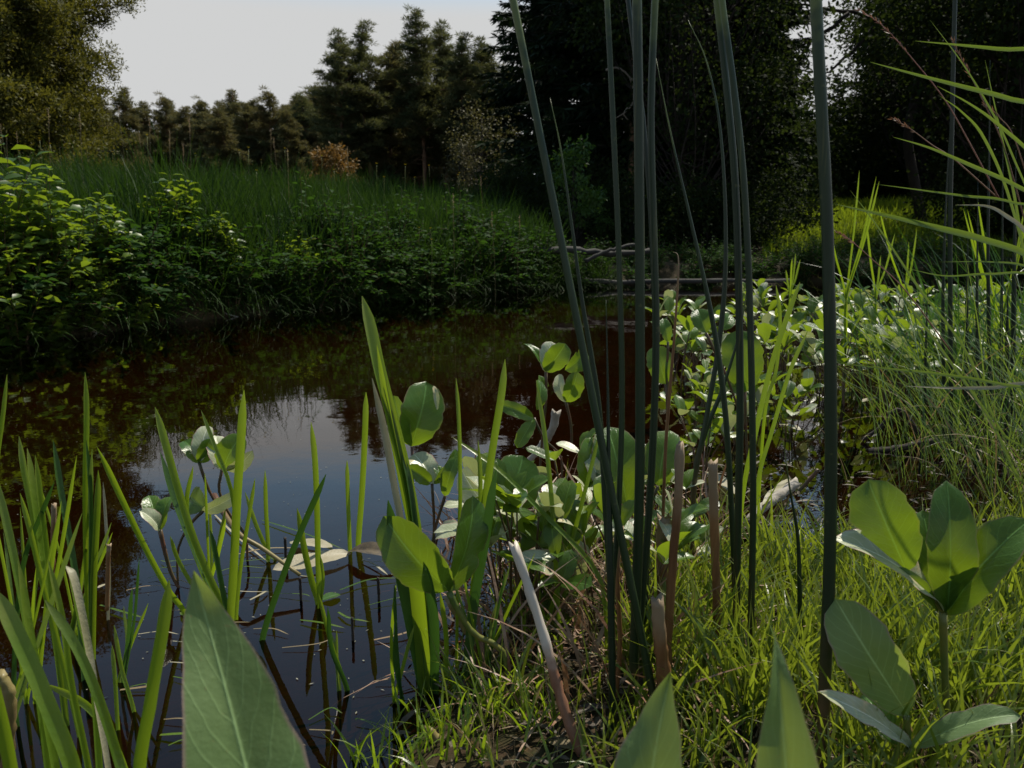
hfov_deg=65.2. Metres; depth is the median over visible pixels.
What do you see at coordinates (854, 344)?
bogbean plant
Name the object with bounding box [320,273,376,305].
meadowsweet
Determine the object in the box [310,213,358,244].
meadowsweet
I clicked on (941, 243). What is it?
meadowsweet
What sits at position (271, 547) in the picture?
floating strand
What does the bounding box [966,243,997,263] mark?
meadowsweet
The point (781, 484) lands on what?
floating leaf
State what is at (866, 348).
bogbean plant
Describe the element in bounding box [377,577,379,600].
dead stalk
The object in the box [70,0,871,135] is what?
sky
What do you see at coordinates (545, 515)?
sedge plant
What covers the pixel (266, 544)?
sedge plant
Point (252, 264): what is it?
meadowsweet
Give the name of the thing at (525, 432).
bogbean plant
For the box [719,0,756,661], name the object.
rush stem
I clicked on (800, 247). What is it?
meadowsweet
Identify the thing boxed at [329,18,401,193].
pine tree
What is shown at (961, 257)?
meadowsweet
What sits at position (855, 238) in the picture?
meadowsweet
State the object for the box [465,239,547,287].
meadowsweet
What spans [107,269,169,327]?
meadowsweet
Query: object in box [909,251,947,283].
meadowsweet
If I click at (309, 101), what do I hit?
pine tree
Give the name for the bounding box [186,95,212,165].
pine tree
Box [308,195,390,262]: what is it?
meadowsweet
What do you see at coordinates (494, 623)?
sedge plant
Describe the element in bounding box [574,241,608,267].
meadowsweet
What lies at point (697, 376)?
bogbean plant
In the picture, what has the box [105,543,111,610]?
dead stalk
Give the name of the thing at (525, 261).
meadowsweet
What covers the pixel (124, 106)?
pine tree
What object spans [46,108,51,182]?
grass stalk
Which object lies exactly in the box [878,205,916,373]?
sedge plant
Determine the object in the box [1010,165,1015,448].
rush stem
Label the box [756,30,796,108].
spruce tree
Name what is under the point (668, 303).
bogbean plant
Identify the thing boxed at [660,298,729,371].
bogbean plant
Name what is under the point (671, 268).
ground
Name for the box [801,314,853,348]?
bogbean plant
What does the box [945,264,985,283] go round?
meadowsweet
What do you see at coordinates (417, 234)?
meadowsweet
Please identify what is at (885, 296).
bogbean plant
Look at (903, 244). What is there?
meadowsweet
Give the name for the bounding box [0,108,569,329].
meadow grass
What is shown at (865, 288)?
bogbean plant
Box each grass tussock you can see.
[761,7,1023,519]
[795,203,1023,436]
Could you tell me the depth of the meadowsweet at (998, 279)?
10.05 m
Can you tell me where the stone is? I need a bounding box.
[548,735,572,748]
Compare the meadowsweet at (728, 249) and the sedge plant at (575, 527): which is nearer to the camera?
the sedge plant at (575, 527)
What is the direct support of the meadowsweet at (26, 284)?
on the ground at (671, 268)
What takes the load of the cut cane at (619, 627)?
on the ground at (671, 268)
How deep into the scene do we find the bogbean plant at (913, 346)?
3.18 m
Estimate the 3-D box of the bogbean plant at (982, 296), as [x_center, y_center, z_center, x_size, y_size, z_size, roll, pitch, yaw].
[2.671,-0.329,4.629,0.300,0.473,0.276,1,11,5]
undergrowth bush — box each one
[456,139,548,215]
[496,131,593,235]
[529,131,646,240]
[569,151,692,249]
[646,166,767,254]
[687,157,793,253]
[704,133,842,243]
[736,86,859,201]
[765,90,890,199]
[765,121,852,198]
[778,67,862,176]
[785,66,920,201]
[799,70,932,187]
[809,90,947,199]
[831,121,907,201]
[876,128,971,199]
[896,122,1021,202]
[902,122,1023,241]
[939,116,1023,241]
[990,194,1023,241]
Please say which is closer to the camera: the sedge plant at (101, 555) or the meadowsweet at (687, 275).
the sedge plant at (101, 555)
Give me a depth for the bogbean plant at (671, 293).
4.35 m
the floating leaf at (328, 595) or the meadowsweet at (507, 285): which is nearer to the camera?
the floating leaf at (328, 595)
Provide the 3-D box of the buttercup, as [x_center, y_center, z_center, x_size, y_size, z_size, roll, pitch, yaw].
[-0.752,-0.984,7.529,0.024,0.751,0.030,7,13,35]
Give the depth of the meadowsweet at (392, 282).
7.40 m
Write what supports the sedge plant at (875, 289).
in the water
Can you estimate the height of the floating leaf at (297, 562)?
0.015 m
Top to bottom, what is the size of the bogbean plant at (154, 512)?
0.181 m
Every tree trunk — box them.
[629,55,633,214]
[903,39,928,221]
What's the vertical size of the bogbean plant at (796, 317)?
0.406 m
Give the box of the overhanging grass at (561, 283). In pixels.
[0,232,629,347]
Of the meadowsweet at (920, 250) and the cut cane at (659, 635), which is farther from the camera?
the meadowsweet at (920, 250)
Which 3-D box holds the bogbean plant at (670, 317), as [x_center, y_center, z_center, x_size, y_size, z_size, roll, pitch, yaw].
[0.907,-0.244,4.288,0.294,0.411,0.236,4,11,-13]
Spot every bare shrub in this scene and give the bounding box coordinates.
[431,138,483,194]
[442,98,520,192]
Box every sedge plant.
[0,376,6,451]
[0,456,76,703]
[0,486,81,767]
[11,437,77,737]
[15,512,81,719]
[43,451,112,637]
[45,560,125,767]
[50,626,135,767]
[53,441,84,680]
[83,373,110,659]
[97,447,184,613]
[117,563,147,682]
[133,580,171,767]
[155,407,223,607]
[201,391,254,620]
[204,477,225,589]
[245,472,274,562]
[259,423,325,640]
[318,593,349,691]
[345,462,351,551]
[356,393,368,545]
[362,296,439,695]
[390,585,413,703]
[440,380,461,681]
[446,554,534,685]
[452,437,607,663]
[462,360,506,687]
[536,381,563,655]
[539,441,597,652]
[742,283,807,605]
[786,253,799,344]
[834,177,878,400]
[867,233,894,369]
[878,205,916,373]
[963,203,1023,405]
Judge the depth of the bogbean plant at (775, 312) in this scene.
4.18 m
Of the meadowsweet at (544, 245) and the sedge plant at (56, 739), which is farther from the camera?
the meadowsweet at (544, 245)
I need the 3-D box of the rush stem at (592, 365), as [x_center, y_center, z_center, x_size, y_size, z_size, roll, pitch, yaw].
[0.094,0.049,1.002,0.107,0.785,0.010,6,12,30]
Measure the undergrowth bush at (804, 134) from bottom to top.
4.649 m
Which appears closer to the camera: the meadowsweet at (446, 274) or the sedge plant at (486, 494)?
the sedge plant at (486, 494)
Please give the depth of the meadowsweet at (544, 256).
9.24 m
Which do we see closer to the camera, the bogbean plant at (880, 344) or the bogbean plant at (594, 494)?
the bogbean plant at (594, 494)
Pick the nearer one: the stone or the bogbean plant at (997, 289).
the stone
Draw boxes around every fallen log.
[528,246,649,257]
[548,276,789,284]
[584,243,634,262]
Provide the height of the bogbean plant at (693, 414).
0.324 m
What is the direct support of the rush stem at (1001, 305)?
on the water
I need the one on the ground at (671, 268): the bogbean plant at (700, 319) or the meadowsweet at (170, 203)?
the meadowsweet at (170, 203)
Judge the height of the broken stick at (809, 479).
0.110 m
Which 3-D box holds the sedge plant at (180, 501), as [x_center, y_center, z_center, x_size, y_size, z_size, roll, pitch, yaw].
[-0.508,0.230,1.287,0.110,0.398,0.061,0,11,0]
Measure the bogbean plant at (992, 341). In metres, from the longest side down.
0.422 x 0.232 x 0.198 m
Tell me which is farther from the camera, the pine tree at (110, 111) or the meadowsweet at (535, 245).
the pine tree at (110, 111)
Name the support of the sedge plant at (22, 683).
in the water
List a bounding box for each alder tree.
[549,0,883,241]
[786,0,1023,236]
[812,0,1014,193]
[824,0,1017,157]
[898,0,1023,126]
[925,2,1023,161]
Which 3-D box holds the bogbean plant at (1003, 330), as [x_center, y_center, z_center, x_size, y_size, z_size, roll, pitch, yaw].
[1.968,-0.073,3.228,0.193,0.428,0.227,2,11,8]
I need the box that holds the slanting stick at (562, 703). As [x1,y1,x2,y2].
[509,540,588,756]
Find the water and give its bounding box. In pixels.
[0,282,1023,767]
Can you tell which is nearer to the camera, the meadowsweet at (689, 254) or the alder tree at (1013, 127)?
the meadowsweet at (689, 254)
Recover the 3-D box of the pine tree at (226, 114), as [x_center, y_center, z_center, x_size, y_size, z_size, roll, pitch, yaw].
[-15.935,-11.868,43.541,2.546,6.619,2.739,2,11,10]
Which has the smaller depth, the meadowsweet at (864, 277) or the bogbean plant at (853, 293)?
the bogbean plant at (853, 293)
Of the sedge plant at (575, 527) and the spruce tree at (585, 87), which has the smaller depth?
the sedge plant at (575, 527)
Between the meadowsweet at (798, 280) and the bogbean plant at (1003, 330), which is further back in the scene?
the meadowsweet at (798, 280)
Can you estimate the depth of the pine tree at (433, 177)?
38.81 m
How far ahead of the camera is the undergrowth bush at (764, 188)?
13.89 m
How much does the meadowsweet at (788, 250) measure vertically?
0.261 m
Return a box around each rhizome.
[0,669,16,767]
[212,493,300,575]
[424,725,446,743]
[444,596,498,657]
[527,409,560,460]
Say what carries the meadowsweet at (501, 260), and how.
on the ground at (671, 268)
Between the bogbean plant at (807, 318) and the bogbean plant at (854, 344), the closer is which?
the bogbean plant at (854, 344)
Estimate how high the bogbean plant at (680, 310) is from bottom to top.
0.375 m
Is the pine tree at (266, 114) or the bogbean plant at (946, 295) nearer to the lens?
the bogbean plant at (946, 295)
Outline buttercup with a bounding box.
[431,239,431,299]
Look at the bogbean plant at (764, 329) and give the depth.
3.17 m
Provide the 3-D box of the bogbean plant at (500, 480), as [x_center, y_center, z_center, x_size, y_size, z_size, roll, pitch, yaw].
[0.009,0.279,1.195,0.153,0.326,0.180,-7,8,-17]
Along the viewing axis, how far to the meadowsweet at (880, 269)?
10.28 m
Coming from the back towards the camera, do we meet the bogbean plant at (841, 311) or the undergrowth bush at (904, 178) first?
the undergrowth bush at (904, 178)
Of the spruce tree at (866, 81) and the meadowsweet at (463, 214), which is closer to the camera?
the meadowsweet at (463, 214)
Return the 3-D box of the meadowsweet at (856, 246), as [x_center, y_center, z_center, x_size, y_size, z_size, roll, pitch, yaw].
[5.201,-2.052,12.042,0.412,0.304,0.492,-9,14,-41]
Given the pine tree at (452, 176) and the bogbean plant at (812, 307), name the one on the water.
the bogbean plant at (812, 307)
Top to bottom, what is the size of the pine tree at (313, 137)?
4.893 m
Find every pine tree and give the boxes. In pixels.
[0,0,120,173]
[3,0,145,177]
[83,90,113,152]
[88,98,124,169]
[104,85,151,175]
[107,106,130,133]
[123,124,149,158]
[131,101,168,176]
[148,91,184,166]
[155,137,178,172]
[156,99,179,129]
[161,105,197,176]
[177,109,191,130]
[182,111,218,176]
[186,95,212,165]
[196,106,254,178]
[204,127,237,178]
[205,102,237,163]
[212,101,226,113]
[220,88,243,139]
[229,102,277,179]
[230,96,268,166]
[235,122,266,165]
[244,84,282,179]
[256,109,303,172]
[268,106,312,184]
[273,104,289,151]
[276,90,313,176]
[277,91,325,172]
[279,96,296,111]
[297,27,381,182]
[299,124,324,177]
[306,81,331,129]
[306,85,324,128]
[321,90,382,179]
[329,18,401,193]
[346,114,396,178]
[359,39,426,189]
[371,44,404,173]
[378,4,453,188]
[388,75,443,189]
[405,18,483,193]
[406,162,455,191]
[433,30,502,189]
[433,171,471,187]
[439,80,494,190]
[456,43,517,187]
[457,35,513,179]
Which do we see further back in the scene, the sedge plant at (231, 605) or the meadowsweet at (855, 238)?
the meadowsweet at (855, 238)
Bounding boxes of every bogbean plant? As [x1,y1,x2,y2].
[139,495,179,587]
[176,486,231,584]
[179,426,248,559]
[206,433,253,559]
[376,495,508,689]
[393,382,444,480]
[408,449,457,542]
[434,472,547,636]
[434,519,457,545]
[443,452,534,575]
[457,455,541,591]
[462,458,562,636]
[491,484,591,643]
[493,506,537,621]
[503,380,562,477]
[513,484,593,632]
[513,492,541,592]
[522,480,633,644]
[525,342,588,492]
[526,428,594,501]
[535,480,615,538]
[537,478,585,592]
[558,475,701,618]
[576,427,680,569]
[624,489,707,608]
[643,469,723,570]
[644,467,654,507]
[645,296,681,346]
[645,444,685,509]
[646,318,673,487]
[650,304,690,345]
[658,371,722,430]
[660,290,704,346]
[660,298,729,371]
[660,301,690,348]
[669,321,717,372]
[671,374,718,429]
[671,395,735,473]
[674,315,712,382]
[675,335,710,368]
[682,359,724,408]
[684,365,731,411]
[691,309,763,482]
[695,337,721,370]
[702,394,755,444]
[706,316,733,346]
[706,374,756,402]
[707,305,731,350]
[719,400,769,437]
[726,282,777,334]
[727,373,774,432]
[729,298,746,330]
[733,282,767,308]
[743,278,785,325]
[743,305,781,351]
[744,314,774,326]
[747,371,786,426]
[753,291,787,323]
[754,312,803,368]
[755,321,801,372]
[755,323,794,373]
[756,320,804,376]
[759,296,786,317]
[762,368,823,430]
[767,330,795,371]
[772,380,816,440]
[782,281,807,332]
[783,303,817,345]
[788,338,849,400]
[789,313,865,405]
[790,297,842,338]
[798,323,823,380]
[800,310,822,338]
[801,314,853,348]
[802,290,837,338]
[803,286,853,344]
[808,308,838,337]
[810,329,851,387]
[817,598,1020,767]
[835,283,853,315]
[836,289,865,312]
[836,291,867,342]
[836,308,851,340]
[836,309,889,382]
[836,311,884,379]
[837,479,1023,757]
[838,282,870,311]
[840,290,881,317]
[847,325,886,387]
[849,331,878,376]
[859,324,910,400]
[861,306,897,342]
[863,333,920,405]
[865,284,895,322]
[867,294,897,323]
[872,289,889,308]
[874,337,900,394]
[876,318,953,404]
[877,289,923,325]
[878,311,924,373]
[884,284,917,324]
[889,301,924,317]
[895,318,937,385]
[905,348,936,399]
[907,315,963,392]
[908,285,935,311]
[922,286,971,326]
[924,293,947,317]
[924,311,983,365]
[928,306,994,379]
[929,329,997,392]
[932,279,984,319]
[945,286,980,302]
[953,296,997,356]
[956,286,998,317]
[971,315,1023,381]
[971,337,1023,406]
[972,312,1023,368]
[974,276,985,311]
[982,318,1017,376]
[983,294,1023,308]
[983,327,1023,349]
[986,285,1003,314]
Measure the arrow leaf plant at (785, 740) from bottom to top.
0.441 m
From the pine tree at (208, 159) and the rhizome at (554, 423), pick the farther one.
the pine tree at (208, 159)
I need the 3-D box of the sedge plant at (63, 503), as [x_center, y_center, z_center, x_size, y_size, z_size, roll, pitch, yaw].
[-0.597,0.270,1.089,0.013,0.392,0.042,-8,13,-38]
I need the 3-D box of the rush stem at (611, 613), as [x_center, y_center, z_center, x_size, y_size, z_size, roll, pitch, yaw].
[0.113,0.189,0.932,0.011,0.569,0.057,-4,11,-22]
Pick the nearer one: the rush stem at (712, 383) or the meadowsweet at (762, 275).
the rush stem at (712, 383)
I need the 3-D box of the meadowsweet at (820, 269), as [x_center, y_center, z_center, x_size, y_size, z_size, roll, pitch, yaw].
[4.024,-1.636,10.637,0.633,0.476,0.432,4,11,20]
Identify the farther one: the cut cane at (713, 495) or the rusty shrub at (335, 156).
the rusty shrub at (335, 156)
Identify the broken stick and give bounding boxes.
[745,477,801,520]
[792,469,819,495]
[861,408,920,440]
[866,435,973,451]
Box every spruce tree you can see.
[454,0,590,196]
[472,0,669,207]
[477,0,625,194]
[533,0,755,231]
[621,0,756,225]
[645,0,802,230]
[691,0,837,231]
[747,5,804,154]
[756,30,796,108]
[827,72,848,116]
[834,0,969,200]
[839,4,908,192]
[931,104,1013,204]
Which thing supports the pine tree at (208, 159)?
on the ground at (671, 268)
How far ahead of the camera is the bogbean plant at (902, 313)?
4.29 m
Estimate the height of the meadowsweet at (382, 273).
0.773 m
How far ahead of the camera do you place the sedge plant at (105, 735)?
0.77 m
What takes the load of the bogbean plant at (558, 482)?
on the water
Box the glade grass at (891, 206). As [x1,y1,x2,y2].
[761,193,1019,258]
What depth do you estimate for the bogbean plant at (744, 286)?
5.58 m
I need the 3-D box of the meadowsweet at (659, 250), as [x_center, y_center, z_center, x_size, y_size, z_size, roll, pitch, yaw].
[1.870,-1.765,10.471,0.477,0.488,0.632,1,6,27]
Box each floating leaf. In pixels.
[273,549,349,570]
[290,538,332,547]
[323,592,339,599]
[348,541,380,555]
[700,470,734,493]
[762,479,789,505]
[780,423,800,429]
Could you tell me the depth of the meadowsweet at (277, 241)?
6.77 m
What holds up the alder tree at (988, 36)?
on the ground at (671, 268)
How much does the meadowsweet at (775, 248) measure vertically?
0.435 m
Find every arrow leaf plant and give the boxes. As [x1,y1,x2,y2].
[182,571,309,767]
[614,671,681,767]
[756,629,818,767]
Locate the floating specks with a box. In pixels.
[5,347,818,713]
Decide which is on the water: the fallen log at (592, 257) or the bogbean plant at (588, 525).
the bogbean plant at (588, 525)
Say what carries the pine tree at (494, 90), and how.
on the ground at (671, 268)
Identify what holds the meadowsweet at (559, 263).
on the ground at (671, 268)
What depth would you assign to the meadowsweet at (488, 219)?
9.12 m
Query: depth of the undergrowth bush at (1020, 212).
12.52 m
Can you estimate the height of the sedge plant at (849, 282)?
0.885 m
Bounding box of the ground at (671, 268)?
[7,208,1023,767]
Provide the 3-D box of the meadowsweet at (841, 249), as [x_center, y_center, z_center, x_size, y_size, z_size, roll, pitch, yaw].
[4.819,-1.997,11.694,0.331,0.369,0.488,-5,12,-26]
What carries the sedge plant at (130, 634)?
in the water
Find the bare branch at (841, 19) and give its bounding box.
[771,3,935,119]
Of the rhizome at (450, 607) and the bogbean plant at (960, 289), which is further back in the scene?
the bogbean plant at (960, 289)
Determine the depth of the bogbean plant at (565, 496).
1.15 m
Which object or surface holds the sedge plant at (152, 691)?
on the ground at (671, 268)
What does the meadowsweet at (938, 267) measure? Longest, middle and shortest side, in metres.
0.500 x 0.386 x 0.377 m
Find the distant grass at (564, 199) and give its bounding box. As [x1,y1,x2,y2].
[340,170,715,233]
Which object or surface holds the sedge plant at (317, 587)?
in the water
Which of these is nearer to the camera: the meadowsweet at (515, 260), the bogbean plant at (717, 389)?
the bogbean plant at (717, 389)
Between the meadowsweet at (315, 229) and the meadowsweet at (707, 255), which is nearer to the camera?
the meadowsweet at (315, 229)
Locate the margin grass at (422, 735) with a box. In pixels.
[320,554,587,767]
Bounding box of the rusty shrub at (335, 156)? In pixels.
[308,141,371,187]
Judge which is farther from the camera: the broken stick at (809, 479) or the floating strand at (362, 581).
the broken stick at (809, 479)
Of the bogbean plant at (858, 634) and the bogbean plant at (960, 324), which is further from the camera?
the bogbean plant at (960, 324)
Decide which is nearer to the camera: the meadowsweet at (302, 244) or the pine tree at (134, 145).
the meadowsweet at (302, 244)
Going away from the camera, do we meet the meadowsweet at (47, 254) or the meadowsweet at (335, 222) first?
the meadowsweet at (47, 254)
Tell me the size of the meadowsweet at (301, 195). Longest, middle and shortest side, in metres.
0.938 x 0.725 x 0.708 m
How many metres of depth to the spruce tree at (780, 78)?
25.14 m
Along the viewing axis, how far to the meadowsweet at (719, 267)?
10.39 m
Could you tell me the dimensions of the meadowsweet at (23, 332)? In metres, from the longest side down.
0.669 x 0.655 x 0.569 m
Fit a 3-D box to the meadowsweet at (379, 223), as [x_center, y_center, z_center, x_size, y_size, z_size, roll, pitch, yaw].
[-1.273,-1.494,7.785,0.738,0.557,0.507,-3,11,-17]
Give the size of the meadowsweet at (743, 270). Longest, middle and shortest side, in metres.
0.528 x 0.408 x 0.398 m
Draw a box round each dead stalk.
[51,503,56,573]
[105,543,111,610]
[284,537,286,558]
[299,577,301,600]
[351,617,354,640]
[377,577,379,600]
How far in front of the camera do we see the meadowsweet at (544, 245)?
9.26 m
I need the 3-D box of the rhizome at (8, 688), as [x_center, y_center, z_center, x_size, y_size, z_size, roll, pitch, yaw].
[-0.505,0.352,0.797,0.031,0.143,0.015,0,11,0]
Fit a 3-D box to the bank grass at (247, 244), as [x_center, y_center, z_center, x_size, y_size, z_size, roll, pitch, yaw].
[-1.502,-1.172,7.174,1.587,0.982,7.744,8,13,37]
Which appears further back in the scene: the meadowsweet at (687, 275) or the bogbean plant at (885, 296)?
the meadowsweet at (687, 275)
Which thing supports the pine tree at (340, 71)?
on the ground at (671, 268)
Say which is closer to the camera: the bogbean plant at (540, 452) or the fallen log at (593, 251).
the bogbean plant at (540, 452)
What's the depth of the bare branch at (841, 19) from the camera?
16.46 m
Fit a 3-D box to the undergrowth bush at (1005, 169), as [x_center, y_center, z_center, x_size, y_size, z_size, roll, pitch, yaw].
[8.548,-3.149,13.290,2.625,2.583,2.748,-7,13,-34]
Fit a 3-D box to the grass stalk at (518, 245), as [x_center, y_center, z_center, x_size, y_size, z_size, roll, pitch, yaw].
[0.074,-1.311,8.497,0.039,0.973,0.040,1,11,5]
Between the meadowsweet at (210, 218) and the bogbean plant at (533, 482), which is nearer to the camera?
the bogbean plant at (533, 482)
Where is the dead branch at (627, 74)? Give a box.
[606,67,644,119]
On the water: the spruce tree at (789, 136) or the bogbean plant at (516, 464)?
the bogbean plant at (516, 464)
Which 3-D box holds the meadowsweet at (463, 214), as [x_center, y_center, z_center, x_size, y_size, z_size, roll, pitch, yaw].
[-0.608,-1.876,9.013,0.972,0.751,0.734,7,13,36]
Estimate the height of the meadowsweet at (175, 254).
0.545 m
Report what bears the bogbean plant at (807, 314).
on the water
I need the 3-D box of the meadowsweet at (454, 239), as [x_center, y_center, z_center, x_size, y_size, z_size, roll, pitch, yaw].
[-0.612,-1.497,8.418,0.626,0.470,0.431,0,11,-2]
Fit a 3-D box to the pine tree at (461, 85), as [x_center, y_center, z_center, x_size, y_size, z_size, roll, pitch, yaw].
[-1.869,-10.051,31.587,2.788,7.575,2.526,5,11,23]
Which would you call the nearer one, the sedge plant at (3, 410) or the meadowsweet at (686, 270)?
the sedge plant at (3, 410)
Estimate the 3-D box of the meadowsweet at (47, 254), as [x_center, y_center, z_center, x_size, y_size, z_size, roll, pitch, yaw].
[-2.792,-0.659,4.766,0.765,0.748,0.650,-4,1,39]
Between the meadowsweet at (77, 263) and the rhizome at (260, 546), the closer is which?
the rhizome at (260, 546)
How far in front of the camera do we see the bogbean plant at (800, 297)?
4.77 m
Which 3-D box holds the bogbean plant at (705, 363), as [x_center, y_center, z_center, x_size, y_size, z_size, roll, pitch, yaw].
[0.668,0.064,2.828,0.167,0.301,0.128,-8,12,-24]
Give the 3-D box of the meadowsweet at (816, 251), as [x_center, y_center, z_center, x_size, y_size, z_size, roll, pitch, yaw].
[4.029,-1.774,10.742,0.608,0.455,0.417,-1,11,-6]
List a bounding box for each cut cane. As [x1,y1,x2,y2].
[615,526,623,700]
[651,592,670,688]
[653,513,671,595]
[665,440,684,675]
[708,458,721,658]
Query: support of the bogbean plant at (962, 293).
on the water
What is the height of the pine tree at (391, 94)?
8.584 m
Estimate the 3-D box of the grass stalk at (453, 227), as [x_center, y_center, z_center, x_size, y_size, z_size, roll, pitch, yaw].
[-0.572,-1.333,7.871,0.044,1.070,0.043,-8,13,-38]
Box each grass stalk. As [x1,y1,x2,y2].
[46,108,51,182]
[453,196,454,276]
[517,218,520,292]
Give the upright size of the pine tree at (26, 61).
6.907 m
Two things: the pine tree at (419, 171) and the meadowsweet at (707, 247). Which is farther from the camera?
the pine tree at (419, 171)
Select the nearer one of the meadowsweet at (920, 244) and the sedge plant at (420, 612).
the sedge plant at (420, 612)
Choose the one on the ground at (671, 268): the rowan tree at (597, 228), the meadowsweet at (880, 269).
the rowan tree at (597, 228)
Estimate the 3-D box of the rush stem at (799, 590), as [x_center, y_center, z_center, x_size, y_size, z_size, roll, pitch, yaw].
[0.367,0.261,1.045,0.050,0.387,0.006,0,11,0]
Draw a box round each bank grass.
[0,194,596,314]
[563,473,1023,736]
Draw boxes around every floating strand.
[100,605,140,616]
[120,686,145,689]
[159,732,181,735]
[215,515,263,558]
[239,547,299,553]
[263,520,341,548]
[282,640,327,647]
[300,619,343,627]
[308,707,341,719]
[309,729,333,733]
[338,612,368,621]
[339,578,388,589]
[355,718,380,724]
[362,560,387,574]
[374,632,406,639]
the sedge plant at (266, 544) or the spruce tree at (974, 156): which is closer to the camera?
the sedge plant at (266, 544)
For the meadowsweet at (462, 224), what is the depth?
8.62 m
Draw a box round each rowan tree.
[542,133,608,240]
[581,184,614,248]
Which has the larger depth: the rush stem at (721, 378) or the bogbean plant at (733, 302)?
the bogbean plant at (733, 302)
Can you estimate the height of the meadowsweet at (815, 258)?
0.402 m
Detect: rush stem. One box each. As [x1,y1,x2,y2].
[509,0,655,696]
[550,99,616,669]
[604,0,624,593]
[606,309,615,733]
[626,0,651,624]
[627,0,644,712]
[638,0,659,667]
[656,60,733,591]
[661,252,678,517]
[689,23,727,576]
[690,257,751,505]
[713,0,743,638]
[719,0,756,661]
[783,442,802,667]
[810,0,836,767]
[919,287,927,460]
[941,145,948,448]
[947,0,956,460]
[963,240,968,443]
[974,198,980,459]
[986,83,991,454]
[998,146,1002,454]
[1004,288,1008,443]
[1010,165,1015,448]
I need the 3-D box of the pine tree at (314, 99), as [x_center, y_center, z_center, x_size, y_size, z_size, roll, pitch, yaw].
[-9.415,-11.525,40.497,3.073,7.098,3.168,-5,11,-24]
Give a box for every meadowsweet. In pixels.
[0,134,54,271]
[0,157,43,241]
[0,165,84,275]
[0,198,51,309]
[0,217,90,318]
[0,238,123,328]
[0,242,68,345]
[0,262,21,332]
[14,205,131,315]
[25,276,78,341]
[40,273,78,332]
[53,228,154,286]
[54,250,138,329]
[61,265,120,334]
[66,204,210,270]
[67,215,171,282]
[70,224,181,267]
[74,192,145,289]
[77,220,163,299]
[78,224,216,307]
[85,250,145,306]
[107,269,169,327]
[113,282,169,328]
[131,239,190,305]
[131,283,201,324]
[136,173,207,258]
[136,255,192,303]
[138,247,176,306]
[142,245,204,285]
[158,205,225,248]
[159,208,261,268]
[178,227,255,295]
[178,233,230,292]
[192,237,295,308]
[198,211,247,274]
[242,245,334,307]
[247,255,303,295]
[250,242,351,296]
[251,226,306,255]
[257,250,322,299]
[264,229,317,277]
[267,171,361,244]
[284,253,356,308]
[294,217,340,245]
[300,195,372,253]
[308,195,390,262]
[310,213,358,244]
[311,258,367,306]
[314,246,396,286]
[316,211,395,271]
[316,219,417,301]
[320,232,373,293]
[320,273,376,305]
[328,263,386,304]
[331,204,408,251]
[335,239,412,297]
[348,202,404,243]
[357,228,416,263]
[360,224,408,265]
[361,238,421,283]
[366,237,432,294]
[366,247,416,293]
[368,217,438,263]
[369,213,413,244]
[370,239,443,296]
[371,206,437,279]
[381,185,446,247]
[382,260,438,301]
[394,233,460,272]
[396,243,449,298]
[410,248,473,297]
[416,190,471,248]
[416,238,467,266]
[418,243,471,290]
[423,183,482,244]
[426,219,481,253]
[446,227,506,263]
[447,214,525,283]
[449,246,506,294]
[452,209,510,242]
[452,216,532,283]
[457,214,516,250]
[461,229,498,275]
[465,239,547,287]
[471,221,537,253]
[473,204,514,241]
[480,262,517,292]
[486,231,545,264]
[486,235,522,272]
[486,266,535,292]
[490,243,540,273]
[492,219,565,246]
[494,235,552,276]
[504,263,544,291]
[526,227,553,271]
[529,225,559,265]
[535,223,571,271]
[538,240,586,272]
[539,234,559,265]
[560,267,594,287]
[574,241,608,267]
[582,255,607,269]
[584,233,609,260]
[585,238,612,264]
[592,235,626,263]
[612,255,650,285]
[623,242,634,267]
[623,259,660,284]
[632,232,664,262]
[645,258,662,273]
[647,234,677,263]
[648,246,671,271]
[664,234,693,263]
[672,245,692,260]
[675,243,696,262]
[676,266,697,278]
[677,259,707,278]
[682,253,713,271]
[683,240,731,274]
[683,253,717,283]
[686,247,718,264]
[688,240,722,254]
[692,247,716,263]
[701,236,733,270]
[706,248,751,273]
[706,272,721,283]
[708,239,733,257]
[711,254,732,273]
[712,242,741,256]
[713,240,733,260]
[728,261,762,278]
[742,246,774,267]
[742,256,784,278]
[742,264,772,279]
[752,254,771,271]
[757,251,788,271]
[765,233,791,260]
[767,249,786,260]
[771,244,801,269]
[774,247,804,276]
[779,244,797,256]
[782,270,804,281]
[787,234,821,268]
[788,254,821,281]
[790,233,818,260]
[795,263,819,277]
[796,236,840,263]
[797,236,820,266]
[797,243,837,277]
[801,226,834,244]
[805,241,821,269]
[835,225,871,249]
[835,236,857,256]
[835,249,860,280]
[835,257,858,281]
[835,260,866,281]
[836,230,866,255]
[842,240,868,254]
[844,260,881,282]
[857,235,887,258]
[858,248,887,270]
[860,258,892,282]
[863,229,889,254]
[864,235,897,254]
[866,252,900,282]
[869,229,902,255]
[871,243,915,264]
[873,237,904,263]
[883,230,917,257]
[886,241,927,274]
[886,253,925,274]
[886,268,909,282]
[896,232,925,256]
[897,231,917,257]
[901,228,938,257]
[904,254,947,283]
[907,231,935,259]
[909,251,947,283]
[918,249,958,270]
[918,250,947,268]
[920,230,937,257]
[920,254,958,278]
[922,243,946,259]
[924,231,964,256]
[927,246,981,265]
[931,244,966,277]
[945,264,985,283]
[946,229,978,258]
[965,254,995,270]
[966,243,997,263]
[969,255,1004,272]
[972,247,1005,259]
[979,249,1008,263]
[984,266,1018,283]
[991,256,1023,271]
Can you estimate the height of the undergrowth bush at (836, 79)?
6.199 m

